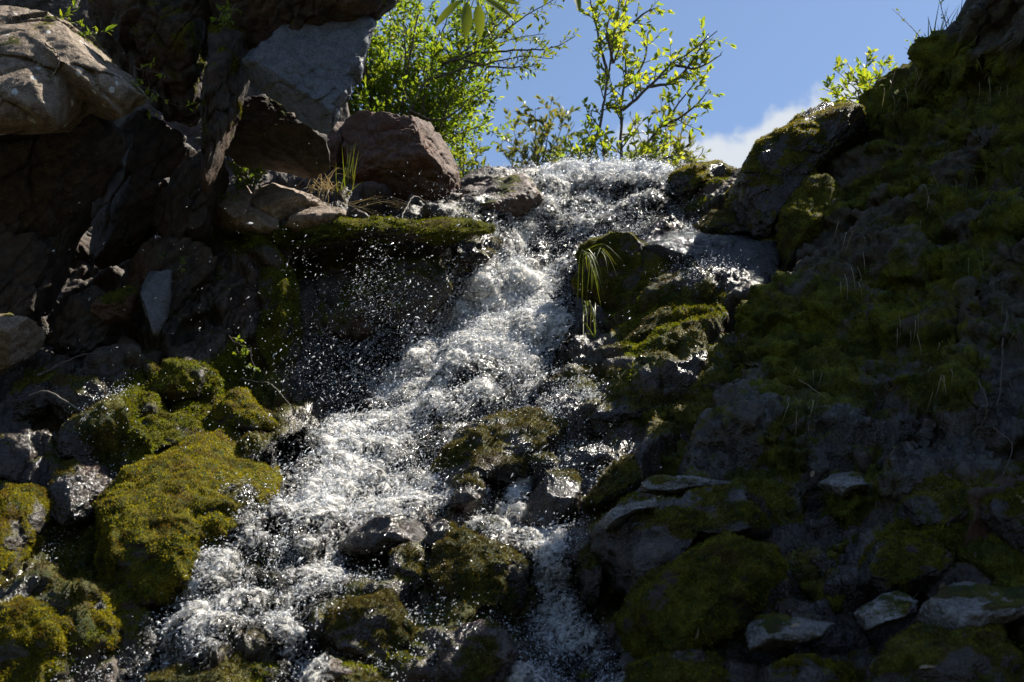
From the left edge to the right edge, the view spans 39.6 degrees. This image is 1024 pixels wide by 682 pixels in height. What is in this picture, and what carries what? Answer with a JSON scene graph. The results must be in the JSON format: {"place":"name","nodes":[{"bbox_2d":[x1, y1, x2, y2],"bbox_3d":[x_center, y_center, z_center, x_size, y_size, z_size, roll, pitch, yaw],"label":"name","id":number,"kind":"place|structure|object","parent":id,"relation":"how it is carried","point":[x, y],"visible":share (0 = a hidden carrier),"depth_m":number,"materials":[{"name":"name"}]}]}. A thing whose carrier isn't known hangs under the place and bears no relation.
{"place":"outdoors","nodes":[
{"label":"outdoors","id":0,"kind":"place"},
{"bbox_2d":[241,15,376,133],"bbox_3d":[-0.974,-1.290,6.824,0.640,0.657,0.223,0,-20,0],"label":"rock","id":1,"kind":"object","parent":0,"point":[310,75],"depth_m":6.75,"materials":[{"name":"stone"}]},
{"bbox_2d":[43,52,680,616],"bbox_3d":[-0.797,-0.035,6.876,3.766,3.845,2.898,0,-20,0],"label":"spray","id":2,"kind":"object","parent":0,"point":[391,350],"visible":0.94,"depth_m":6.80,"materials":[{"name":"white"}]},
{"bbox_2d":[126,166,663,681],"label":"water","id":3,"kind":"structure","parent":0,"point":[322,546],"depth_m":5.83,"materials":[{"name":"liquid"}]},
{"bbox_2d":[31,151,744,681],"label":"spray","id":4,"kind":"object","parent":3,"relation":"on","point":[575,389],"visible":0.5,"depth_m":6.15,"materials":[{"name":"white"}]},
{"bbox_2d":[127,141,674,681],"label":"spray","id":5,"kind":"object","parent":3,"relation":"on","point":[521,263],"visible":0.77,"depth_m":6.55,"materials":[{"name":"white"}]},
{"bbox_2d":[144,160,671,681],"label":"water foam","id":6,"kind":"object","parent":3,"relation":"on","point":[531,284],"visible":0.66,"depth_m":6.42,"materials":[{"name":"white"}]},
{"bbox_2d":[526,159,677,179],"bbox_3d":[0.556,-1.034,8.697,0.942,0.264,0.227,0,-20,0],"label":"spray","id":7,"kind":"object","parent":3,"relation":"on","point":[639,163],"visible":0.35,"depth_m":8.62,"materials":[{"name":"white"}]},
{"bbox_2d":[0,0,1023,681],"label":"hillside","id":8,"kind":"structure","parent":0,"point":[670,358],"depth_m":6.21,"materials":[{"name":"stone"}]},
{"bbox_2d":[0,579,13,599],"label":"wet rock","id":9,"kind":"object","parent":8,"relation":"on","point":[5,588],"visible":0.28,"depth_m":4.97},
{"bbox_2d":[0,433,38,483],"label":"wet rock","id":10,"kind":"object","parent":8,"relation":"on","point":[18,452],"visible":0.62,"depth_m":5.71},
{"bbox_2d":[0,312,45,375],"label":"rock ledge","id":11,"kind":"object","parent":8,"relation":"on","point":[22,339],"visible":1,"depth_m":6.23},
{"bbox_2d":[0,483,53,582],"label":"mossy rock","id":12,"kind":"object","parent":8,"relation":"on","point":[25,509],"visible":0.89,"depth_m":5.33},
{"bbox_2d":[0,231,61,322],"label":"rock column","id":13,"kind":"object","parent":8,"relation":"on","point":[30,266],"visible":0.77,"depth_m":6.62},
{"bbox_2d":[13,380,50,423],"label":"wet rock","id":14,"kind":"object","parent":8,"relation":"on","point":[36,408],"visible":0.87,"depth_m":6.16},
{"bbox_2d":[0,595,73,681],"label":"mossy rock","id":15,"kind":"object","parent":8,"relation":"on","point":[33,633],"visible":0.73,"depth_m":4.69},
{"bbox_2d":[0,114,127,238],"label":"boulder","id":16,"kind":"object","parent":8,"relation":"on","point":[49,182],"visible":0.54,"depth_m":6.55,"materials":[{"name":"stone"}]},
{"bbox_2d":[42,202,91,316],"bbox_3d":[-2.203,-0.497,6.910,0.293,0.735,0.426,0,-20,0],"label":"rock column","id":17,"kind":"object","parent":8,"relation":"on","point":[68,234],"visible":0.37,"depth_m":6.91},
{"bbox_2d":[28,390,107,429],"bbox_3d":[-1.863,0.290,5.917,0.506,0.238,0.044,-12,-23,30],"label":"dead twig","id":18,"kind":"object","parent":8,"relation":"on","point":[34,393],"visible":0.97,"depth_m":5.93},
{"bbox_2d":[0,5,146,134],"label":"boulder","id":19,"kind":"object","parent":8,"relation":"on","point":[89,76],"visible":1,"depth_m":6.09,"materials":[{"name":"stone"}]},
{"bbox_2d":[58,0,117,35],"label":"sprig","id":20,"kind":"object","parent":19,"relation":"on","point":[81,21],"visible":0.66,"depth_m":6.53,"materials":[{"name":"green plant"}]},
{"bbox_2d":[132,58,194,118],"bbox_3d":[-1.563,-1.147,6.338,0.343,0.289,0.113,-6,-21,16],"label":"vine","id":21,"kind":"object","parent":19,"relation":"attached to","point":[147,90],"visible":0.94,"depth_m":6.35,"materials":[{"name":"green plant"}]},
{"bbox_2d":[56,430,93,460],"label":"wet rock","id":22,"kind":"object","parent":8,"relation":"on","point":[70,446],"visible":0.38,"depth_m":5.82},
{"bbox_2d":[37,351,112,376],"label":"dead twig","id":23,"kind":"object","parent":8,"relation":"on","point":[49,370],"visible":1,"depth_m":6.38,"materials":[{"name":"wood"}]},
{"bbox_2d":[46,373,112,423],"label":"wet rock","id":24,"kind":"object","parent":8,"relation":"on","point":[78,391],"visible":0.81,"depth_m":6.18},
{"bbox_2d":[48,456,115,529],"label":"wet rock","id":25,"kind":"object","parent":8,"relation":"on","point":[75,492],"visible":0.86,"depth_m":5.56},
{"bbox_2d":[48,285,123,359],"bbox_3d":[-2.040,-0.041,6.803,0.330,0.396,0.397,0,-20,0],"label":"rock column","id":26,"kind":"object","parent":8,"relation":"on","point":[79,328],"visible":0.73,"depth_m":6.68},
{"bbox_2d":[63,580,125,653],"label":"mossy rock","id":27,"kind":"object","parent":8,"relation":"on","point":[104,611],"visible":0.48,"depth_m":4.90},
{"bbox_2d":[89,285,141,324],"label":"rock","id":28,"kind":"object","parent":8,"relation":"on","point":[116,303],"visible":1,"depth_m":6.65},
{"bbox_2d":[89,108,196,269],"bbox_3d":[-1.888,-0.766,7.301,0.447,0.778,0.516,19,-27,-41],"label":"rock column","id":29,"kind":"object","parent":8,"relation":"on","point":[155,156],"visible":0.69,"depth_m":7.17,"materials":[{"name":"stone"}]},
{"bbox_2d":[120,387,167,416],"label":"mossy rock","id":30,"kind":"object","parent":8,"relation":"on","point":[141,399],"visible":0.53,"depth_m":6.10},
{"bbox_2d":[86,0,213,127],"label":"boulder","id":31,"kind":"object","parent":8,"relation":"on","point":[170,37],"visible":0.84,"depth_m":6.88,"materials":[{"name":"stone"}]},
{"bbox_2d":[140,270,171,336],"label":"upright slab","id":32,"kind":"structure","parent":8,"relation":"on","point":[157,284],"depth_m":6.69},
{"bbox_2d":[158,252,188,271],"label":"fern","id":33,"kind":"object","parent":32,"relation":"attached to","point":[181,262],"visible":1,"depth_m":6.66,"materials":[{"name":"green plant"}]},
{"bbox_2d":[116,410,206,466],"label":"mossy rock","id":34,"kind":"object","parent":8,"relation":"on","point":[166,433],"visible":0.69,"depth_m":6.00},
{"bbox_2d":[114,236,217,341],"bbox_3d":[-1.753,-0.215,7.071,0.583,0.590,0.440,0,-20,0],"label":"rock column","id":35,"kind":"object","parent":8,"relation":"on","point":[194,278],"visible":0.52,"depth_m":6.97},
{"bbox_2d":[151,151,229,242],"bbox_3d":[-1.628,-0.680,7.189,0.368,0.462,0.424,0,-20,0],"label":"rock column","id":36,"kind":"object","parent":35,"relation":"on","point":[174,216],"visible":0.8,"depth_m":7.07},
{"bbox_2d":[217,181,245,201],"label":"leafy plant","id":37,"kind":"object","parent":36,"relation":"on","point":[237,188],"visible":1,"depth_m":7.19,"materials":[{"name":"green plant"}]},
{"bbox_2d":[151,357,207,406],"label":"mossy rock","id":38,"kind":"object","parent":8,"relation":"on","point":[177,382],"visible":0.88,"depth_m":6.34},
{"bbox_2d":[91,424,283,611],"bbox_3d":[-1.318,0.656,5.633,0.711,0.988,1.023,-8,-21,20],"label":"mossy boulder","id":39,"kind":"object","parent":8,"relation":"on","point":[159,516],"visible":0.85,"depth_m":5.29,"materials":[{"name":"plant"}]},
{"bbox_2d":[142,651,255,681],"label":"stream boulder","id":40,"kind":"object","parent":8,"relation":"on","point":[236,666],"visible":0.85,"depth_m":4.67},
{"bbox_2d":[198,23,249,194],"bbox_3d":[-1.383,-1.125,6.815,0.220,0.852,0.477,0,-20,0],"label":"rock column","id":41,"kind":"object","parent":8,"relation":"on","point":[225,86],"visible":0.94,"depth_m":6.73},
{"bbox_2d":[208,0,398,50],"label":"boulder","id":42,"kind":"object","parent":41,"relation":"on","point":[257,22],"visible":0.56,"depth_m":6.79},
{"bbox_2d":[209,0,241,27],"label":"sprig","id":43,"kind":"object","parent":8,"relation":"on","point":[226,19],"visible":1,"depth_m":6.44,"materials":[{"name":"green plant"}]},
{"bbox_2d":[213,182,253,232],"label":"rock","id":44,"kind":"object","parent":8,"relation":"on","point":[231,217],"visible":0.56,"depth_m":7.26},
{"bbox_2d":[224,154,267,190],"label":"leafy plant","id":45,"kind":"object","parent":44,"relation":"on","point":[240,175],"visible":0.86,"depth_m":7.23,"materials":[{"name":"green plant"}]},
{"bbox_2d":[228,335,260,375],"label":"fern","id":46,"kind":"object","parent":8,"relation":"on","point":[247,352],"visible":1,"depth_m":6.57,"materials":[{"name":"green plant"}]},
{"bbox_2d":[209,386,280,433],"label":"mossy rock","id":47,"kind":"object","parent":8,"relation":"on","point":[229,407],"visible":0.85,"depth_m":6.17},
{"bbox_2d":[238,205,279,236],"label":"rock","id":48,"kind":"object","parent":8,"relation":"on","point":[264,224],"visible":0.71,"depth_m":7.20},
{"bbox_2d":[256,264,302,370],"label":"mossy pillar","id":49,"kind":"structure","parent":8,"relation":"on","point":[278,296],"depth_m":6.92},
{"bbox_2d":[251,183,328,220],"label":"rock","id":50,"kind":"object","parent":8,"relation":"on","point":[279,202],"visible":0.69,"depth_m":7.27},
{"bbox_2d":[225,96,330,178],"bbox_3d":[-1.227,-1.038,7.273,0.591,0.288,0.562,0,-20,0],"label":"boulder","id":51,"kind":"object","parent":50,"relation":"on","point":[272,135],"visible":0.82,"depth_m":7.15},
{"bbox_2d":[288,167,348,214],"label":"grass tuft","id":52,"kind":"object","parent":50,"relation":"on","point":[324,186],"visible":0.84,"depth_m":7.44,"materials":[{"name":"plant"}]},
{"bbox_2d":[296,576,335,606],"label":"stream boulder","id":53,"kind":"object","parent":8,"relation":"on","point":[316,586],"visible":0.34,"depth_m":5.18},
{"bbox_2d":[285,205,348,232],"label":"rock","id":54,"kind":"object","parent":8,"relation":"on","point":[305,218],"visible":0.69,"depth_m":7.23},
{"bbox_2d":[326,121,344,170],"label":"rock","id":55,"kind":"object","parent":8,"relation":"on","point":[334,140],"visible":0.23,"depth_m":8.03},
{"bbox_2d":[334,145,360,198],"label":"grass tuft","id":56,"kind":"object","parent":8,"relation":"on","point":[347,182],"visible":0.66,"depth_m":7.62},
{"bbox_2d":[324,666,395,681],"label":"stream boulder","id":57,"kind":"object","parent":8,"relation":"on","point":[359,674],"visible":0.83,"depth_m":4.66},
{"bbox_2d":[323,587,418,665],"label":"stream boulder","id":58,"kind":"object","parent":8,"relation":"on","point":[358,627],"visible":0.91,"depth_m":4.87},
{"bbox_2d":[337,514,427,563],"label":"stream boulder","id":59,"kind":"object","parent":8,"relation":"on","point":[368,540],"visible":0.81,"depth_m":5.43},
{"bbox_2d":[295,212,471,342],"bbox_3d":[-0.738,-0.245,7.573,1.045,0.920,0.551,0,-20,0],"label":"mossy ledge","id":60,"kind":"object","parent":8,"relation":"on","point":[326,266],"visible":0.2,"depth_m":7.35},
{"bbox_2d":[293,215,495,256],"bbox_3d":[-0.627,-0.554,7.301,1.093,0.277,0.359,0,-20,0],"label":"moss cushion","id":61,"kind":"object","parent":8,"relation":"on","point":[321,239],"visible":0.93,"depth_m":7.21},
{"bbox_2d":[341,110,460,207],"bbox_3d":[-0.632,-0.984,8.026,0.682,0.620,0.612,0,-20,0],"label":"boulder","id":62,"kind":"object","parent":8,"relation":"on","point":[386,143],"visible":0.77,"depth_m":7.83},
{"bbox_2d":[388,541,429,595],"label":"stream boulder","id":63,"kind":"object","parent":8,"relation":"on","point":[414,568],"visible":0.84,"depth_m":5.25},
{"bbox_2d":[371,251,451,329],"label":"mossy rock","id":64,"kind":"object","parent":8,"relation":"on","point":[419,273],"visible":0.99,"depth_m":7.21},
{"bbox_2d":[359,0,499,170],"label":"leafy tree","id":65,"kind":"object","parent":8,"relation":"on","point":[432,7],"visible":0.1,"depth_m":11.17,"materials":[{"name":"green plant"}]},
{"bbox_2d":[425,519,458,552],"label":"stream boulder","id":66,"kind":"object","parent":8,"relation":"on","point":[439,529],"visible":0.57,"depth_m":5.44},
{"bbox_2d":[349,0,535,170],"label":"leafy tree","id":67,"kind":"object","parent":8,"relation":"on","point":[426,105],"visible":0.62,"depth_m":9.91,"materials":[{"name":"green plant"}]},
{"bbox_2d":[439,124,488,179],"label":"bush","id":68,"kind":"object","parent":8,"relation":"on","point":[471,162],"visible":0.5,"depth_m":8.71,"materials":[{"name":"green plant"}]},
{"bbox_2d":[450,473,485,512],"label":"stream boulder","id":69,"kind":"object","parent":8,"relation":"on","point":[469,490],"visible":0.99,"depth_m":5.73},
{"bbox_2d":[444,233,502,281],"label":"mossy rock","id":70,"kind":"object","parent":8,"relation":"on","point":[472,250],"visible":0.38,"depth_m":7.48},
{"bbox_2d":[435,0,519,39],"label":"leafy branch","id":71,"kind":"object","parent":8,"relation":"on","point":[478,18],"visible":1,"depth_m":5.33,"materials":[{"name":"green plant"}]},
{"bbox_2d":[426,527,532,624],"bbox_3d":[-0.119,0.882,5.287,0.403,0.432,0.460,0,-20,0],"label":"stream boulder","id":72,"kind":"object","parent":8,"relation":"on","point":[474,567],"visible":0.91,"depth_m":5.17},
{"bbox_2d":[433,619,528,681],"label":"stream boulder","id":73,"kind":"object","parent":8,"relation":"on","point":[479,650],"visible":0.98,"depth_m":4.69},
{"bbox_2d":[408,0,580,121],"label":"tree branch","id":74,"kind":"object","parent":8,"relation":"on","point":[506,31],"visible":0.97,"depth_m":9.73,"materials":[{"name":"green plant"}]},
{"bbox_2d":[428,404,569,487],"bbox_3d":[0.004,0.446,6.236,0.736,0.520,0.399,7,-21,-19],"label":"wet ledge","id":75,"kind":"object","parent":8,"relation":"on","point":[499,456],"visible":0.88,"depth_m":6.12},
{"bbox_2d":[457,173,544,220],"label":"rock","id":76,"kind":"object","parent":8,"relation":"on","point":[522,192],"visible":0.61,"depth_m":7.95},
{"bbox_2d":[494,94,584,167],"bbox_3d":[0.272,-1.915,13.930,0.818,1.195,0.939,11,-23,-28],"label":"bush","id":77,"kind":"object","parent":8,"relation":"on","point":[536,156],"visible":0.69,"depth_m":13.83,"materials":[{"name":"green plant"}]},
{"bbox_2d":[520,468,582,528],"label":"stream boulder","id":78,"kind":"object","parent":8,"relation":"on","point":[560,496],"visible":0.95,"depth_m":5.63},
{"bbox_2d":[543,0,580,12],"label":"leafy branch","id":79,"kind":"object","parent":8,"relation":"on","point":[578,4],"visible":1,"depth_m":5.34,"materials":[{"name":"green plant"}]},
{"bbox_2d":[550,443,616,472],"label":"mossy rock","id":80,"kind":"object","parent":8,"relation":"on","point":[599,454],"visible":0.68,"depth_m":5.94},
{"bbox_2d":[576,541,607,607],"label":"stream boulder","id":81,"kind":"object","parent":8,"relation":"on","point":[591,576],"visible":0.84,"depth_m":5.21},
{"bbox_2d":[577,244,616,346],"bbox_3d":[0.438,-0.213,7.088,0.223,0.610,0.197,0,-20,0],"label":"grass tuft","id":82,"kind":"object","parent":8,"relation":"on","point":[586,301],"visible":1,"depth_m":7.11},
{"bbox_2d":[584,454,643,509],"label":"mossy rock","id":83,"kind":"object","parent":8,"relation":"on","point":[610,487],"visible":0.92,"depth_m":5.70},
{"bbox_2d":[547,131,683,162],"bbox_3d":[0.687,-1.217,9.259,0.923,0.545,0.601,0,-20,0],"label":"bush","id":84,"kind":"object","parent":8,"relation":"on","point":[642,150],"visible":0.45,"depth_m":9.17,"materials":[{"name":"green plant"}]},
{"bbox_2d":[570,231,671,316],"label":"boulder","id":85,"kind":"object","parent":8,"relation":"on","point":[633,255],"visible":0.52,"depth_m":7.39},
{"bbox_2d":[581,377,669,436],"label":"mossy rock","id":86,"kind":"object","parent":8,"relation":"on","point":[613,411],"visible":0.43,"depth_m":6.26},
{"bbox_2d":[544,0,736,164],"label":"shrub","id":87,"kind":"object","parent":8,"relation":"on","point":[614,40],"visible":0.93,"depth_m":9.50,"materials":[{"name":"green plant"}]},
{"bbox_2d":[618,260,696,345],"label":"mossy rock","id":88,"kind":"object","parent":8,"relation":"on","point":[649,323],"visible":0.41,"depth_m":6.81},
{"bbox_2d":[622,91,710,164],"bbox_3d":[1.453,-1.859,13.372,0.757,1.212,0.490,-12,-23,31],"label":"bush","id":89,"kind":"object","parent":8,"relation":"on","point":[689,158],"visible":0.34,"depth_m":13.22,"materials":[{"name":"green plant"}]},
{"bbox_2d":[622,647,731,681],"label":"shaded rock","id":90,"kind":"object","parent":8,"relation":"on","point":[694,665],"visible":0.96,"depth_m":4.48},
{"bbox_2d":[586,481,779,595],"bbox_3d":[0.671,0.760,5.316,0.789,0.476,0.607,0,-20,0],"label":"mossy rock","id":91,"kind":"object","parent":8,"relation":"on","point":[663,533],"visible":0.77,"depth_m":5.17,"materials":[{"name":"stone"}]},
{"bbox_2d":[598,496,658,531],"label":"grey slab","id":92,"kind":"structure","parent":91,"relation":"on","point":[615,517],"depth_m":5.16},
{"bbox_2d":[638,474,730,495],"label":"grey slab","id":93,"kind":"structure","parent":91,"relation":"on","point":[658,485],"depth_m":5.45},
{"bbox_2d":[613,529,789,659],"bbox_3d":[0.654,0.899,4.872,0.606,0.497,0.630,0,-20,0],"label":"mossy rock","id":94,"kind":"object","parent":8,"relation":"on","point":[721,587],"visible":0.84,"depth_m":4.71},
{"bbox_2d":[666,159,736,203],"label":"mossy rock","id":95,"kind":"object","parent":8,"relation":"on","point":[693,178],"visible":0.92,"depth_m":8.46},
{"bbox_2d":[683,341,734,399],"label":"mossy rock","id":96,"kind":"object","parent":8,"relation":"on","point":[719,354],"visible":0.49,"depth_m":6.38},
{"bbox_2d":[643,231,779,284],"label":"wet slab","id":97,"kind":"structure","parent":8,"relation":"on","point":[757,259],"depth_m":7.28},
{"bbox_2d":[693,208,750,235],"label":"mossy rock","id":98,"kind":"object","parent":8,"relation":"on","point":[724,221],"visible":0.44,"depth_m":7.70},
{"bbox_2d":[756,653,858,681],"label":"shaded rock","id":99,"kind":"object","parent":8,"relation":"on","point":[805,667],"visible":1,"depth_m":4.31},
{"bbox_2d":[745,613,835,652],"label":"grey slab","id":100,"kind":"structure","parent":99,"relation":"on","point":[769,631],"depth_m":4.53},
{"bbox_2d":[774,171,847,272],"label":"mossy rock","id":101,"kind":"object","parent":8,"relation":"on","point":[799,220],"visible":0.7,"depth_m":7.33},
{"bbox_2d":[856,529,952,599],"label":"shaded rock","id":102,"kind":"object","parent":8,"relation":"on","point":[911,563],"visible":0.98,"depth_m":4.73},
{"bbox_2d":[893,461,972,527],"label":"shaded rock","id":103,"kind":"object","parent":8,"relation":"on","point":[925,502],"visible":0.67,"depth_m":5.01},
{"bbox_2d":[864,622,1023,681],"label":"shaded rock","id":104,"kind":"object","parent":8,"relation":"on","point":[990,652],"visible":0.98,"depth_m":4.16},
{"bbox_2d":[853,590,917,631],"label":"grey slab","id":105,"kind":"structure","parent":104,"relation":"on","point":[888,609],"depth_m":4.51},
{"bbox_2d":[914,581,1023,630],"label":"grey slab","id":106,"kind":"structure","parent":104,"relation":"on","point":[954,605],"depth_m":4.37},
{"bbox_2d":[980,480,1023,554],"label":"shaded rock","id":107,"kind":"object","parent":8,"relation":"on","point":[1002,516],"visible":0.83,"depth_m":4.85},
{"bbox_2d":[993,311,1012,477],"bbox_3d":[1.858,0.183,5.410,0.073,0.833,0.611,-9,-22,24],"label":"dead twig","id":108,"kind":"object","parent":8,"relation":"on","point":[1000,388],"visible":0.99,"depth_m":5.50,"materials":[{"name":"wood"}]},
{"bbox_2d":[351,0,965,174],"label":"sky","id":109,"kind":"structure","parent":0,"point":[782,55],"materials":[{"name":"blue"}]},
{"bbox_2d":[577,0,1023,681],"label":"cliff","id":110,"kind":"structure","parent":0,"point":[805,318],"depth_m":6.21,"materials":[{"name":"plant"}]},
{"bbox_2d":[723,100,872,237],"bbox_3d":[1.601,-0.892,7.917,0.891,0.953,0.785,0,-20,0],"label":"boulder","id":111,"kind":"object","parent":110,"relation":"on","point":[779,163],"visible":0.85,"depth_m":7.60,"materials":[{"name":"stone"}]},
{"bbox_2d":[817,471,868,497],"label":"grey slab","id":112,"kind":"structure","parent":110,"relation":"on","point":[843,485],"depth_m":5.28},
{"bbox_2d":[819,46,897,103],"bbox_3d":[2.364,-1.746,9.573,0.768,0.679,0.381,13,-24,-31],"label":"bush","id":113,"kind":"object","parent":110,"relation":"on","point":[864,76],"visible":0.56,"depth_m":9.50,"materials":[{"name":"green plant"}]},
{"bbox_2d":[895,0,961,36],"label":"twig plant","id":114,"kind":"object","parent":110,"relation":"on","point":[921,28],"visible":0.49,"depth_m":7.96,"materials":[{"name":"brown plant"}]},
{"bbox_2d":[928,1,958,35],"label":"grass tuft","id":115,"kind":"object","parent":110,"relation":"on","point":[942,27],"visible":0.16,"depth_m":7.69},
{"bbox_2d":[972,380,987,432],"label":"dead twig","id":116,"kind":"object","parent":110,"relation":"on","point":[981,387],"visible":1,"depth_m":5.28,"materials":[{"name":"wood"}]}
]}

